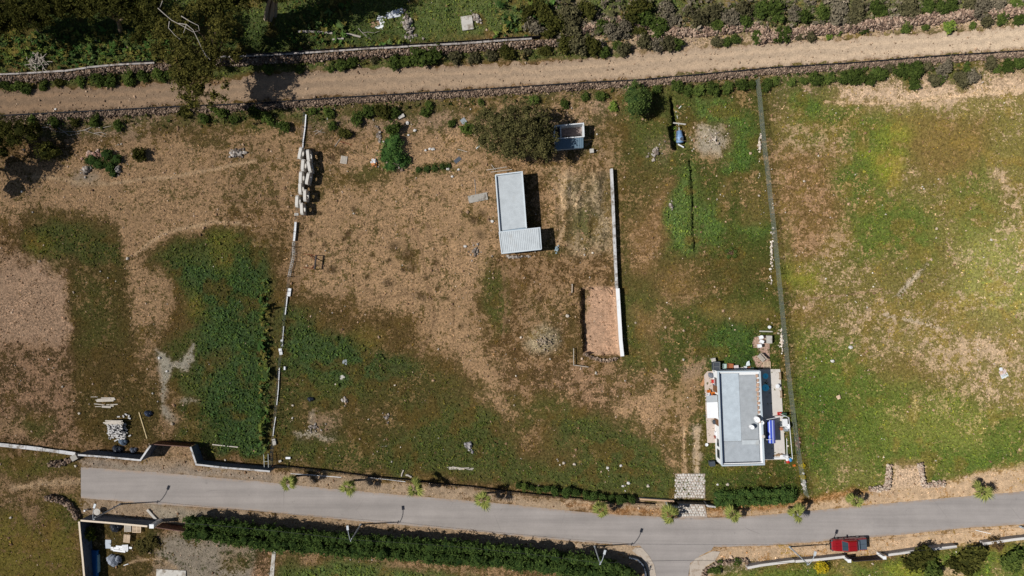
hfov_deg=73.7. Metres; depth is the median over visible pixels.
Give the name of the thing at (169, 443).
sheet gate
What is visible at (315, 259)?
rusty frame
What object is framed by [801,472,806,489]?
white stones
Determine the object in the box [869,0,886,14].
shrub
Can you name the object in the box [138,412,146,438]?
batten
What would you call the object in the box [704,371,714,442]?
patio
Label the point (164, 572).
concrete slab
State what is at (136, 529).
pallet
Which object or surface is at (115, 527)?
rubbish bag
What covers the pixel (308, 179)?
holed slab
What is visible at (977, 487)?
palm tree
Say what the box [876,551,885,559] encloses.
gate pillar
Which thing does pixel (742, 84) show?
shrub
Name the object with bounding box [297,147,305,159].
holed slab
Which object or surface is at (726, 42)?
shrub
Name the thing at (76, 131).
dead branch
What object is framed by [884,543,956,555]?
roadside wall
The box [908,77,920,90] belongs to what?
shrub
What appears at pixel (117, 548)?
plank stack
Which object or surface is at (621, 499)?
shrub
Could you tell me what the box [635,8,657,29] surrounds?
shrub
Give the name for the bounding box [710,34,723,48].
shrub
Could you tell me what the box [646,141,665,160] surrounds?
stone heap
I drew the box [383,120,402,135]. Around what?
shrub
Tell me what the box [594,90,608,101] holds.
shrub
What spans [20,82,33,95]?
shrub
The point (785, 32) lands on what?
shrub
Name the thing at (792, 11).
shrub
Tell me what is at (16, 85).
shrub
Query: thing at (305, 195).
holed slab
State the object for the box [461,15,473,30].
concrete slab
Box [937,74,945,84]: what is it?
shrub
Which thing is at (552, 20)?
shrub
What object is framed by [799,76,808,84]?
shrub
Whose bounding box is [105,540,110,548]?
metal sheet
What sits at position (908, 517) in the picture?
asphalt road
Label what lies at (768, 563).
roadside wall
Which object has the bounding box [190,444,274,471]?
boundary wall
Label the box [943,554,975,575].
shrub
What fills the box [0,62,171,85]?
stone wall
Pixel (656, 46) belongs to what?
shrub
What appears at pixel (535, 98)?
shrub
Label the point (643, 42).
shrub
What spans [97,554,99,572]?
plastic strip
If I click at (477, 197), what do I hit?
concrete slab
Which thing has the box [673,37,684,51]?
shrub
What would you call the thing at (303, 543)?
hedge
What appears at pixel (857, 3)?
shrub
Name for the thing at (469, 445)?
stone heap
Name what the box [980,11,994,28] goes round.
shrub
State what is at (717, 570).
shrub
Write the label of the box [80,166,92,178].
stone heap
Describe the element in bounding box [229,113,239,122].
shrub
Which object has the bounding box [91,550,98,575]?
tarp
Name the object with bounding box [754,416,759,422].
satellite dish
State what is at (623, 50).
shrub
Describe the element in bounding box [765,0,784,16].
shrub
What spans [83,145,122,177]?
creeper mound
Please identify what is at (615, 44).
shrub
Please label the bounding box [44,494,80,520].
curved wall
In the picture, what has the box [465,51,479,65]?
shrub
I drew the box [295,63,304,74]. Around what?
shrub
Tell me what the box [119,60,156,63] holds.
shade net fence
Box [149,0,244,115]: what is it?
eucalyptus tree
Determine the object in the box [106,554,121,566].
plastic heap
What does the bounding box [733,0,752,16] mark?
shrub
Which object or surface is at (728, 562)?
corner wall
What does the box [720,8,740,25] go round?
shrub
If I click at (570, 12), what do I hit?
shrub
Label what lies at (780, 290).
wire fence
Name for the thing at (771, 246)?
white stones
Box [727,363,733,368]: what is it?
crate
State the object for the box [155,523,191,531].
sheet gate
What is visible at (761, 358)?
garden bench
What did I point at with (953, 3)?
shrub
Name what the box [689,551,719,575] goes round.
pavement
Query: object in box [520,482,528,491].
shrub
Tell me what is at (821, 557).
roadside wall
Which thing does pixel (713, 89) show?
shrub
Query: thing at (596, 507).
palm tree
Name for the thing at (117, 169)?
stone heap
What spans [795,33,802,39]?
shrub
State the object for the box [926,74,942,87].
shrub
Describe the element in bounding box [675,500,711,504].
sliding gate
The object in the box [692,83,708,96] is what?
shrub
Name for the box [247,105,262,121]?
shrub
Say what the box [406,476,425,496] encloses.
palm tree
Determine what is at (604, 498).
shrub
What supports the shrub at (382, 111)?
on the ground at (314, 282)
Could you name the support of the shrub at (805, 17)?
on the ground at (314, 282)
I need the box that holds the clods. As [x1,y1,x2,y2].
[0,0,1023,575]
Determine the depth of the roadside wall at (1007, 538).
101.52 m
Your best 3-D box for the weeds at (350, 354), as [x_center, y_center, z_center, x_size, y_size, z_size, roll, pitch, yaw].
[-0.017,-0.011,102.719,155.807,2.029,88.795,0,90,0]
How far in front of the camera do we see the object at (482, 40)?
101.26 m
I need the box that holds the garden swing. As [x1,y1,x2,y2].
[764,419,775,442]
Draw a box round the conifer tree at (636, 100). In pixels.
[622,79,651,120]
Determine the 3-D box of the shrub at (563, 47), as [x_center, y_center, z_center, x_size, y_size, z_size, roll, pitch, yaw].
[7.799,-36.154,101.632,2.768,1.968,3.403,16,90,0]
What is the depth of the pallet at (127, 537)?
101.77 m
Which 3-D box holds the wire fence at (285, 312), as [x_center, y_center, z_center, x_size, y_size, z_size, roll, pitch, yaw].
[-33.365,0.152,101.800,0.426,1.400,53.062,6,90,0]
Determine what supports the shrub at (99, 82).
on the ground at (314, 282)
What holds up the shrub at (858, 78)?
on the ground at (314, 282)
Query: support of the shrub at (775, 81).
on the ground at (314, 282)
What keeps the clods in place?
on the ground at (314, 282)
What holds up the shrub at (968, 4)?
on the ground at (314, 282)
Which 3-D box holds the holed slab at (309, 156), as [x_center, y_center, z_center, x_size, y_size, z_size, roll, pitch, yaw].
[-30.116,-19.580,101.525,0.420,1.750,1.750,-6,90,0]
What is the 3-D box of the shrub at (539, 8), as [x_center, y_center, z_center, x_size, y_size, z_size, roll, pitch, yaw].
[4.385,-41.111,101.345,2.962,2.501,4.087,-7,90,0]
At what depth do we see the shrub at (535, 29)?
101.33 m
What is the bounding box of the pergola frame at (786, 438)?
[763,413,792,458]
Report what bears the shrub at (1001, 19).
on the ground at (314, 282)
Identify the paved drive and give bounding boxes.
[674,474,704,498]
[678,504,706,517]
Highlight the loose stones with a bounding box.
[5,2,1021,575]
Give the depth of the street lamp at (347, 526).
96.68 m
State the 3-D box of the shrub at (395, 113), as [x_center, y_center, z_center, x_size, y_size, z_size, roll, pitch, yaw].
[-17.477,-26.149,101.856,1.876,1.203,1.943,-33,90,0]
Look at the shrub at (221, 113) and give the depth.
101.63 m
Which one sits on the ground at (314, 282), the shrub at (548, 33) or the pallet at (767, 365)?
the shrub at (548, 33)
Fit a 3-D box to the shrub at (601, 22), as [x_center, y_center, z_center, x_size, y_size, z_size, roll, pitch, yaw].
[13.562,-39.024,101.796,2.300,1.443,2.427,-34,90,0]
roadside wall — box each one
[745,557,794,568]
[793,553,844,562]
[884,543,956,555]
[979,534,1023,544]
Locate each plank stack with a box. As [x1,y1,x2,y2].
[94,403,117,407]
[96,397,114,401]
[111,545,131,552]
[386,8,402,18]
[447,466,473,469]
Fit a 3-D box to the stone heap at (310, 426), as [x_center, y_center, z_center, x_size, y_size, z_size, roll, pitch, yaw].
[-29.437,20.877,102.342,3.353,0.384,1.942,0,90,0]
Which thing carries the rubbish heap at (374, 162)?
on the ground at (314, 282)
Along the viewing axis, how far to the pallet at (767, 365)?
102.20 m
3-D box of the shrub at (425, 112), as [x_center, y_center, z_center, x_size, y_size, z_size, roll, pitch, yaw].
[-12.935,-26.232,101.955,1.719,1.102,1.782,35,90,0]
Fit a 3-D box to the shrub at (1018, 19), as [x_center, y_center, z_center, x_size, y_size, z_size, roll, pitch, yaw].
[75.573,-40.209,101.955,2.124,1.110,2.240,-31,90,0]
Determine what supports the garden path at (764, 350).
on the ground at (314, 282)
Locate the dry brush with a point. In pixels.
(809, 5)
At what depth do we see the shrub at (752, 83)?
101.87 m
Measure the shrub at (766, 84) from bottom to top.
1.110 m
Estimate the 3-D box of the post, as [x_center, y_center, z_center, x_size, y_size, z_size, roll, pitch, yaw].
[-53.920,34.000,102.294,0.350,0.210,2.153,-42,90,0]
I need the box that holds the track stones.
[0,25,1023,112]
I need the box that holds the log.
[298,30,331,33]
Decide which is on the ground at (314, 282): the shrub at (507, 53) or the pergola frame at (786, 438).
the shrub at (507, 53)
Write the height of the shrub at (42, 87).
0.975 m
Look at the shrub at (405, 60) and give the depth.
101.63 m
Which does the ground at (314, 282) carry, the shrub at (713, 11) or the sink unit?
the shrub at (713, 11)
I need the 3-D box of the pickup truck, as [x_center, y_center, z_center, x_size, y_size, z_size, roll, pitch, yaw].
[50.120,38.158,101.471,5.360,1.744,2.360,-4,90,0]
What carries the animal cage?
on the ground at (314, 282)
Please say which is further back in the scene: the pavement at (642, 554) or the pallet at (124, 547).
the pavement at (642, 554)
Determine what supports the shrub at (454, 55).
on the ground at (314, 282)
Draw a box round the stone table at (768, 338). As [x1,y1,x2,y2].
[766,335,771,342]
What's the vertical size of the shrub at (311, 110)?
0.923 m
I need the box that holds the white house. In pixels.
[712,369,764,465]
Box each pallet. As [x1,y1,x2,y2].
[122,544,127,550]
[123,534,129,542]
[124,525,130,531]
[132,526,140,532]
[340,156,346,163]
[763,361,770,369]
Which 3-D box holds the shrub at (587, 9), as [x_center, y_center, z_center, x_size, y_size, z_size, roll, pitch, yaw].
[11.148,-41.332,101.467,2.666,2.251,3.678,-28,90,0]
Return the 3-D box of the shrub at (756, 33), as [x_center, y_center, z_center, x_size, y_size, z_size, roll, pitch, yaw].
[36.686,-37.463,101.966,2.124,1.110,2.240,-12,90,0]
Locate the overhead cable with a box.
[96,518,1023,563]
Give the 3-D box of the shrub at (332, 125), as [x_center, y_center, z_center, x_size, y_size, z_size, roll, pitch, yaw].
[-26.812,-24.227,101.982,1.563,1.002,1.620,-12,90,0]
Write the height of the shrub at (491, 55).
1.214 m
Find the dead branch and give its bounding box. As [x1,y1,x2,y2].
[42,124,108,136]
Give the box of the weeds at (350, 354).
[0,0,1023,575]
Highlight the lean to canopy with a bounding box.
[703,394,717,417]
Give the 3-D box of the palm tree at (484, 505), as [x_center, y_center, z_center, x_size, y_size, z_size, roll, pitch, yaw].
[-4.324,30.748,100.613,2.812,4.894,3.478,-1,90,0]
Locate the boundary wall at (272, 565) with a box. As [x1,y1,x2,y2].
[270,551,275,575]
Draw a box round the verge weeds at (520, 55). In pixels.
[4,47,1003,132]
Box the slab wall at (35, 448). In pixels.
[0,443,78,454]
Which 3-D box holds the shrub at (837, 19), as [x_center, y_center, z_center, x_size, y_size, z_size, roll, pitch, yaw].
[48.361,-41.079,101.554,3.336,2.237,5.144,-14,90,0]
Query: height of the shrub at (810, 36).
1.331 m
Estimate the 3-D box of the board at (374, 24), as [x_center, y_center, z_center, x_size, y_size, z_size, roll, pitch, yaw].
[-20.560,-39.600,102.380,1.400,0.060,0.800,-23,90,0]
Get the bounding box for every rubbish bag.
[109,524,122,531]
[112,445,123,452]
[130,447,136,453]
[144,411,152,416]
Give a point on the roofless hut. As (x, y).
(570, 143)
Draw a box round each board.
[370,20,379,27]
[375,15,385,29]
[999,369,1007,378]
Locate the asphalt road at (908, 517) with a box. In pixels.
[81,467,1023,546]
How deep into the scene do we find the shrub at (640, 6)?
100.64 m
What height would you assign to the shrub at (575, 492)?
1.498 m
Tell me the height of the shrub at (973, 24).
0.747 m
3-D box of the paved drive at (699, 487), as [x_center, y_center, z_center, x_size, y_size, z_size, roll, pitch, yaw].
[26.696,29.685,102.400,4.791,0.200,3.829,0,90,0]
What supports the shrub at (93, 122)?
on the ground at (314, 282)
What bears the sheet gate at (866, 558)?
on the ground at (314, 282)
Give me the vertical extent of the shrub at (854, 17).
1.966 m
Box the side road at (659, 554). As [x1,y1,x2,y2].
[638,543,714,575]
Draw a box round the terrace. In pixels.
[755,369,784,459]
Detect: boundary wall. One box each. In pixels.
[78,441,157,460]
[78,520,92,575]
[81,515,154,526]
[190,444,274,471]
[270,551,275,575]
[610,168,623,355]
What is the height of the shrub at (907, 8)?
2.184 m
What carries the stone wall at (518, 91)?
on the ground at (314, 282)
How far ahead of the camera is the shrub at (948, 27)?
101.58 m
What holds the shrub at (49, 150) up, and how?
on the ground at (314, 282)
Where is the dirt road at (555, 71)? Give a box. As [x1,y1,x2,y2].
[0,24,1023,113]
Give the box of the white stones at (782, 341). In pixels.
[777,328,783,353]
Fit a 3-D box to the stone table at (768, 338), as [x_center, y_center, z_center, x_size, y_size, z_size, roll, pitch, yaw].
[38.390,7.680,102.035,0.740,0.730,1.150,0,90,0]
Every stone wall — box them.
[0,49,1023,123]
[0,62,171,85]
[216,38,556,69]
[578,15,654,35]
[636,18,769,48]
[757,1,1023,46]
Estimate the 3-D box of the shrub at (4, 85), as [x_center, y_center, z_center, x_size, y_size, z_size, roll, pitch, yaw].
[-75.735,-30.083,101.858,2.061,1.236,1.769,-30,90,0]
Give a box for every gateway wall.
[868,464,892,492]
[916,462,945,488]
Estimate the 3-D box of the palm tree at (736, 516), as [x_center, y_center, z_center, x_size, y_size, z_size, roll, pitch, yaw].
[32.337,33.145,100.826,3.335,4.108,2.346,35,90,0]
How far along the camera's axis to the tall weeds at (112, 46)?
101.84 m
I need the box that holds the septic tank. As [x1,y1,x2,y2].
[676,130,683,143]
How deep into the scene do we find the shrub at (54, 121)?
101.70 m
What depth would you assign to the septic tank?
102.58 m
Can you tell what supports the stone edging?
on the ground at (314, 282)
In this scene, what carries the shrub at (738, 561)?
on the ground at (314, 282)
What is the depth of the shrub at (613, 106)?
101.89 m
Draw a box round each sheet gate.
[152,441,194,446]
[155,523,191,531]
[848,555,882,561]
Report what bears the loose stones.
on the ground at (314, 282)
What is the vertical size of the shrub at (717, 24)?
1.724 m
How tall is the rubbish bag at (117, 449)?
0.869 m
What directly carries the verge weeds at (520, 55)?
on the ground at (314, 282)
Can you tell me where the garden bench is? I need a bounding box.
[757,353,766,361]
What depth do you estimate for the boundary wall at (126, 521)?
100.82 m
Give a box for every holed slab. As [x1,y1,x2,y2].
[295,195,301,207]
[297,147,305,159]
[298,183,304,195]
[299,171,304,184]
[300,203,306,215]
[301,159,306,171]
[303,189,308,201]
[305,172,312,185]
[306,150,312,162]
[307,161,313,173]
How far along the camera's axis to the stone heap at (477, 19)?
102.14 m
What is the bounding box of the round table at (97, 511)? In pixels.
[94,508,100,514]
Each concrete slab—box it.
[156,569,185,575]
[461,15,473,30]
[468,192,487,202]
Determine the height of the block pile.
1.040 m
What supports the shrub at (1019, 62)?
on the ground at (314, 282)
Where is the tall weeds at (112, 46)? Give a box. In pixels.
[0,0,560,460]
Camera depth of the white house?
99.55 m
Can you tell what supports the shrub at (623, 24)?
on the ground at (314, 282)
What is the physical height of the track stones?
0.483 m
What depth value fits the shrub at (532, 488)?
101.62 m
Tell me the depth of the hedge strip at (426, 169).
102.11 m
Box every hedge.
[181,514,638,575]
[712,485,798,510]
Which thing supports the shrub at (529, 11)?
on the ground at (314, 282)
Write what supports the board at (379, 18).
on the ground at (314, 282)
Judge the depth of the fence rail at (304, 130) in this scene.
102.14 m
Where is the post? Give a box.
[146,509,157,520]
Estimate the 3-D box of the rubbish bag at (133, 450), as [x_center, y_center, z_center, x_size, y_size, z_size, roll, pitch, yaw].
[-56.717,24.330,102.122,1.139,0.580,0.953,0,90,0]
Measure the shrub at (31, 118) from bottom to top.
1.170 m
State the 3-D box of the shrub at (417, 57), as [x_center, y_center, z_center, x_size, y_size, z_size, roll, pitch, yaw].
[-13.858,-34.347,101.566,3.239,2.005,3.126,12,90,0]
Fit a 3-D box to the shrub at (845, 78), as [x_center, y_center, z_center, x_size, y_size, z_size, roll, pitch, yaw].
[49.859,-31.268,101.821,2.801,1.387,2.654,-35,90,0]
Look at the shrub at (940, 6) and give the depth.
101.45 m
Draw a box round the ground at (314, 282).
[0,0,1023,575]
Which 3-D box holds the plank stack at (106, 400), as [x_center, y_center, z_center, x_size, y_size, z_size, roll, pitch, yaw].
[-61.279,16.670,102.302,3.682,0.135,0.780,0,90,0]
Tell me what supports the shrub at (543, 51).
on the ground at (314, 282)
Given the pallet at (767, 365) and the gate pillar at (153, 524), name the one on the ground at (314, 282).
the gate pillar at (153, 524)
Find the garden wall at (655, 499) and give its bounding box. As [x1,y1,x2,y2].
[639,497,673,501]
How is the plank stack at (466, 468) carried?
on the ground at (314, 282)
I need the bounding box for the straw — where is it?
[0,0,1023,575]
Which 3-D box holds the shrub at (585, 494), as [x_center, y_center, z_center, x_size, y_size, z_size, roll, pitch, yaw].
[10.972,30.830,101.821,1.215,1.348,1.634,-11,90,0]
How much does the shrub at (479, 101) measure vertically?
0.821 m
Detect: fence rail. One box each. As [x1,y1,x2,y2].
[293,222,296,240]
[302,114,306,147]
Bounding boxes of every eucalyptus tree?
[0,0,79,38]
[61,0,174,45]
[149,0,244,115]
[205,0,292,21]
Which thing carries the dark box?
on the ground at (314, 282)
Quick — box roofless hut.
[553,123,584,150]
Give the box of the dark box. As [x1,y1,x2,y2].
[708,460,714,466]
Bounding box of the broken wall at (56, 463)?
[47,458,75,467]
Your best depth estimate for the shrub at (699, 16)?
101.24 m
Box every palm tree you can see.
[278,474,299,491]
[338,479,356,496]
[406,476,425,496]
[473,490,491,511]
[590,500,609,517]
[659,503,679,524]
[723,504,741,522]
[787,501,804,522]
[844,493,863,506]
[971,479,994,502]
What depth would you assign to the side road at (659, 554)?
102.34 m
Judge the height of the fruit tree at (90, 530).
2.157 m
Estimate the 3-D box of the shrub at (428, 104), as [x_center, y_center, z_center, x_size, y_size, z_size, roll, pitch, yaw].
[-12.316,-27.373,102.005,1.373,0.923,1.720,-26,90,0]
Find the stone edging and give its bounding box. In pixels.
[583,353,617,362]
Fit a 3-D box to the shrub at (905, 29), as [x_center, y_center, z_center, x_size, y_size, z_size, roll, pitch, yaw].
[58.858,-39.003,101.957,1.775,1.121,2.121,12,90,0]
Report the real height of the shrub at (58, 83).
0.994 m
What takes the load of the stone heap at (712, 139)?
on the ground at (314, 282)
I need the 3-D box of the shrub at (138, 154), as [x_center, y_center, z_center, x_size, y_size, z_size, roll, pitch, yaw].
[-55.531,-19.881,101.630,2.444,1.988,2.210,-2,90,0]
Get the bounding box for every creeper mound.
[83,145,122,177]
[375,130,411,172]
[671,125,686,143]
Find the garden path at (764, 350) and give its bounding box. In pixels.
[752,335,769,368]
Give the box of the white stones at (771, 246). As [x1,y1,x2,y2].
[767,203,774,288]
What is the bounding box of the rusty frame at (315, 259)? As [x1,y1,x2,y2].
[303,254,316,269]
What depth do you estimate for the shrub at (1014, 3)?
101.56 m
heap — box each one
[26,52,51,71]
[80,149,101,159]
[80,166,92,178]
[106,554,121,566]
[114,159,122,175]
[229,144,247,160]
[287,244,294,276]
[304,421,325,433]
[371,158,377,166]
[373,119,384,142]
[387,162,405,171]
[401,9,424,41]
[464,441,473,453]
[467,243,481,261]
[471,10,481,26]
[491,255,530,258]
[524,334,561,357]
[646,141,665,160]
[689,128,727,151]
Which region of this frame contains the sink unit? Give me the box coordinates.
[781,418,787,425]
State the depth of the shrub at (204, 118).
101.78 m
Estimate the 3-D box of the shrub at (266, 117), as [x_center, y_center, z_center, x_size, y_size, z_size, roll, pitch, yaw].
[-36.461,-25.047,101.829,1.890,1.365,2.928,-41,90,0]
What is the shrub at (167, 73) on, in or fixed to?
on the ground at (314, 282)
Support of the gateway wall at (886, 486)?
on the ground at (314, 282)
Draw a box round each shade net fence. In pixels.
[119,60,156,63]
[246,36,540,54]
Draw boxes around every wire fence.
[0,50,1023,115]
[270,111,304,463]
[272,464,655,505]
[756,77,808,497]
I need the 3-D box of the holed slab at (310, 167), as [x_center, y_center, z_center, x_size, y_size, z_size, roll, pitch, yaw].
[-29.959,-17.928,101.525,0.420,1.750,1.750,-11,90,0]
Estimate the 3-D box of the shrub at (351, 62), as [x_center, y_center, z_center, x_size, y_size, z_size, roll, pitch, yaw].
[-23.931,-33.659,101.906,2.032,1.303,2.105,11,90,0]
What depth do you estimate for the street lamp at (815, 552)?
97.56 m
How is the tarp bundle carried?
on the ground at (314, 282)
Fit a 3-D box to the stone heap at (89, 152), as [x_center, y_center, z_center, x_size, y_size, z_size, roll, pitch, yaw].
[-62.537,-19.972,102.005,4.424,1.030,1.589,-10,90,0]
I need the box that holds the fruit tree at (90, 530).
[84,525,97,542]
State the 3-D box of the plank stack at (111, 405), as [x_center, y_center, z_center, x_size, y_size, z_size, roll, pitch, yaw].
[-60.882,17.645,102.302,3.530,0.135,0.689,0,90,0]
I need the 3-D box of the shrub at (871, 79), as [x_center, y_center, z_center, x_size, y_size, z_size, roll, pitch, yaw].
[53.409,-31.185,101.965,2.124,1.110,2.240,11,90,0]
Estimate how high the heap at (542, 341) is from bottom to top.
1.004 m
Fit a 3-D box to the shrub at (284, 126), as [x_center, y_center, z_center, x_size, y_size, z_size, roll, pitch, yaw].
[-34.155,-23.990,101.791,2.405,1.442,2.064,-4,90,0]
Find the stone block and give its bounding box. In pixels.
[70,454,80,460]
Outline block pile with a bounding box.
[103,413,131,441]
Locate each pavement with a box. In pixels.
[632,547,655,575]
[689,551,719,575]
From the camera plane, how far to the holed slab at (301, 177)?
100.94 m
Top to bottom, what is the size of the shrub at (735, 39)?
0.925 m
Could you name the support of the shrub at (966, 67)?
on the ground at (314, 282)
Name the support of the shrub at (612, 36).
on the ground at (314, 282)
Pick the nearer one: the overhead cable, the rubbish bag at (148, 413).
the overhead cable
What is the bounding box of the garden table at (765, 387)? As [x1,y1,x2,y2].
[762,384,768,390]
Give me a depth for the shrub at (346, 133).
101.66 m
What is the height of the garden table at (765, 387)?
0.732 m
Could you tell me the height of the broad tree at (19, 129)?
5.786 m
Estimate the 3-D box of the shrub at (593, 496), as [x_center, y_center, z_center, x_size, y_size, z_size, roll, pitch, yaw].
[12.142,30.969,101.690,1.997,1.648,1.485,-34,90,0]
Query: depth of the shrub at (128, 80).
101.62 m
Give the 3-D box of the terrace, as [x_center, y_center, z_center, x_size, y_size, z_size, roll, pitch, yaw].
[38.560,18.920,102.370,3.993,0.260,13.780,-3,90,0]
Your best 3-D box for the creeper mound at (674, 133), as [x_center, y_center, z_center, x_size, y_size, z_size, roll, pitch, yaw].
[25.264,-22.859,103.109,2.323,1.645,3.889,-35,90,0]
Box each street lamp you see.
[93,503,120,519]
[346,523,361,541]
[594,545,605,564]
[788,546,816,564]
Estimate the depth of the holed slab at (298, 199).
100.86 m
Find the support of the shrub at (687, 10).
on the ground at (314, 282)
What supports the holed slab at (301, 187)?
on the ground at (314, 282)
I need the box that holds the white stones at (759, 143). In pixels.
[757,133,761,196]
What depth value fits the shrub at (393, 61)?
101.51 m
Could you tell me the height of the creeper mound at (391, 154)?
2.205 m
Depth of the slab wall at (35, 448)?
101.90 m
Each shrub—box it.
[0,81,10,92]
[6,81,23,91]
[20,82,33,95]
[27,114,35,126]
[33,139,62,161]
[38,78,47,90]
[46,116,60,128]
[54,78,63,88]
[69,117,80,127]
[75,75,83,88]
[87,73,105,87]
[89,112,99,127]
[102,73,116,87]
[113,118,125,132]
[121,66,136,86]
[131,146,147,162]
[134,535,158,554]
[136,69,150,83]
[151,68,165,83]
[164,69,174,80]
[176,106,190,120]
[196,112,210,124]
[208,107,226,119]
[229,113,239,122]
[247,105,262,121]
[260,111,274,126]
[274,120,290,133]
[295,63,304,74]
[306,107,316,115]
[322,106,334,118]
[325,65,334,72]
[328,121,337,130]
[334,58,346,71]
[336,126,353,138]
[345,56,357,69]
[349,111,362,126]
[360,104,374,118]
[369,56,377,64]
[373,104,391,121]
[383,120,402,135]
[387,53,400,71]
[390,105,401,119]
[399,55,412,67]
[410,46,427,67]
[419,107,431,117]
[424,100,433,109]
[425,43,443,64]
[447,51,462,67]
[447,118,455,127]
[458,121,476,135]
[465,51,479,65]
[476,97,483,106]
[483,49,497,61]
[497,41,515,59]
[515,482,520,488]
[519,3,535,23]
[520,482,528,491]
[522,17,546,34]
[523,48,532,55]
[526,94,539,105]
[528,485,535,492]
[531,0,550,23]
[536,486,542,493]
[537,44,551,56]
[540,26,558,38]
[541,485,550,493]
[542,6,565,33]
[550,485,559,496]
[552,0,580,24]
[557,33,573,54]
[560,98,568,109]
[560,486,571,498]
[561,16,582,37]
[566,33,588,58]
[571,488,581,496]
[576,0,596,21]
[581,92,589,101]
[582,491,588,499]
[584,36,602,56]
[588,491,598,500]
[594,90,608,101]
[596,18,608,34]
[598,22,620,40]
[598,493,607,502]
[599,45,609,58]
[608,99,617,112]
[608,495,614,503]
[611,40,623,50]
[615,11,631,39]
[615,495,627,504]
[616,41,632,57]
[620,0,652,25]
[627,494,635,503]
[631,25,646,36]
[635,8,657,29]
[636,34,653,50]
[649,37,664,52]
[650,16,669,37]
[652,85,661,94]
[659,34,675,53]
[660,0,675,18]
[666,13,680,26]
[671,80,685,92]
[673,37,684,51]
[681,5,693,18]
[682,83,693,97]
[690,8,707,29]
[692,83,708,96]
[702,1,722,22]
[706,81,719,95]
[710,18,727,33]
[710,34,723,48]
[712,567,721,574]
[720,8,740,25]
[720,81,734,94]
[722,36,731,46]
[730,33,741,43]
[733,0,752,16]
[733,557,742,565]
[734,77,751,91]
[739,14,753,27]
[748,79,756,88]
[751,30,761,44]
[753,0,768,20]
[760,77,773,92]
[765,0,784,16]
[770,25,791,44]
[771,10,784,23]
[772,76,779,85]
[786,77,795,87]
[787,4,803,22]
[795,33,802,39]
[796,8,814,23]
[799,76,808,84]
[803,27,815,43]
[808,71,823,85]
[814,561,829,573]
[815,2,829,22]
[822,72,835,84]
[826,34,832,39]
[828,0,850,26]
[836,69,855,84]
[843,6,864,27]
[847,66,867,85]
[849,0,867,15]
[863,72,876,85]
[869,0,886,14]
[874,6,887,17]
[874,66,889,80]
[884,63,895,72]
[892,61,912,79]
[897,0,920,20]
[899,544,938,573]
[900,21,912,33]
[904,60,925,79]
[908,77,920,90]
[910,8,921,18]
[919,0,935,13]
[921,24,929,30]
[922,61,933,71]
[922,556,943,575]
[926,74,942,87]
[935,0,952,14]
[935,55,953,78]
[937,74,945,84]
[943,20,956,34]
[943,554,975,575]
[946,0,959,11]
[952,68,969,89]
[956,543,989,571]
[962,0,975,9]
[963,64,970,71]
[964,67,981,86]
[969,20,976,29]
[972,0,991,20]
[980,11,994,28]
[984,54,999,71]
[987,0,1008,11]
[987,535,1003,551]
[993,63,1001,73]
[995,11,1009,25]
[999,545,1023,573]
[1000,57,1015,73]
[1009,0,1023,7]
[1012,14,1023,25]
[1013,58,1023,68]
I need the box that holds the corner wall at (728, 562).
[701,558,749,575]
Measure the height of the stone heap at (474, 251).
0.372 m
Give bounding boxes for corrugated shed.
[495,171,541,253]
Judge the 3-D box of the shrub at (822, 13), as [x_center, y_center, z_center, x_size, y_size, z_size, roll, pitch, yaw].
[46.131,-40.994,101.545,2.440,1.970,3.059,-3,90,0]
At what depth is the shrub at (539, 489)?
101.62 m
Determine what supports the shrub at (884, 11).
on the ground at (314, 282)
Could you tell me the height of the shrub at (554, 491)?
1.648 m
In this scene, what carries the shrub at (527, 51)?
on the ground at (314, 282)
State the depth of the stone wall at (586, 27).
101.94 m
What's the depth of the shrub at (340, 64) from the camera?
101.71 m
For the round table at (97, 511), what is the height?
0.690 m
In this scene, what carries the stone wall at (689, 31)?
on the ground at (314, 282)
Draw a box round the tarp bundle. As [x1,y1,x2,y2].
[118,439,127,445]
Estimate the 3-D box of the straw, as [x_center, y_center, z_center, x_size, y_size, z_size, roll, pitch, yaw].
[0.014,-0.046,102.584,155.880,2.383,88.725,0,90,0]
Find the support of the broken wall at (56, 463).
on the ground at (314, 282)
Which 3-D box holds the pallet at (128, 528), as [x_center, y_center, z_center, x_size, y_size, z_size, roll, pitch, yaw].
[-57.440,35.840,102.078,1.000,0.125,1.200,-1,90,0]
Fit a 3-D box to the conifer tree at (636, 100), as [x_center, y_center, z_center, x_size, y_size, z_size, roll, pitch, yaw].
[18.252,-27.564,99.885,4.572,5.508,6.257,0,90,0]
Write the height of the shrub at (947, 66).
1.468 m
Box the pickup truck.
[829,536,866,553]
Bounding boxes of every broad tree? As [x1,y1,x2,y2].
[0,114,42,156]
[470,98,560,162]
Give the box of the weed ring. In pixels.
[724,247,738,260]
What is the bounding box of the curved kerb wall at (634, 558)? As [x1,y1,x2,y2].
[628,555,646,575]
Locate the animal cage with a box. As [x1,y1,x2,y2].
[712,361,719,369]
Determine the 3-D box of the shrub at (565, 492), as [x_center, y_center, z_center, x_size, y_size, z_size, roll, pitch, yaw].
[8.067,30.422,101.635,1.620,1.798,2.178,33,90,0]
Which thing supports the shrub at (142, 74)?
on the ground at (314, 282)
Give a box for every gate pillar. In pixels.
[149,519,162,527]
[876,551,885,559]
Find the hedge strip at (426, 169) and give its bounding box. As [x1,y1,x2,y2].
[416,160,452,174]
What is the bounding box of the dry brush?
[554,0,1023,47]
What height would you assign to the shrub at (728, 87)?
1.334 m

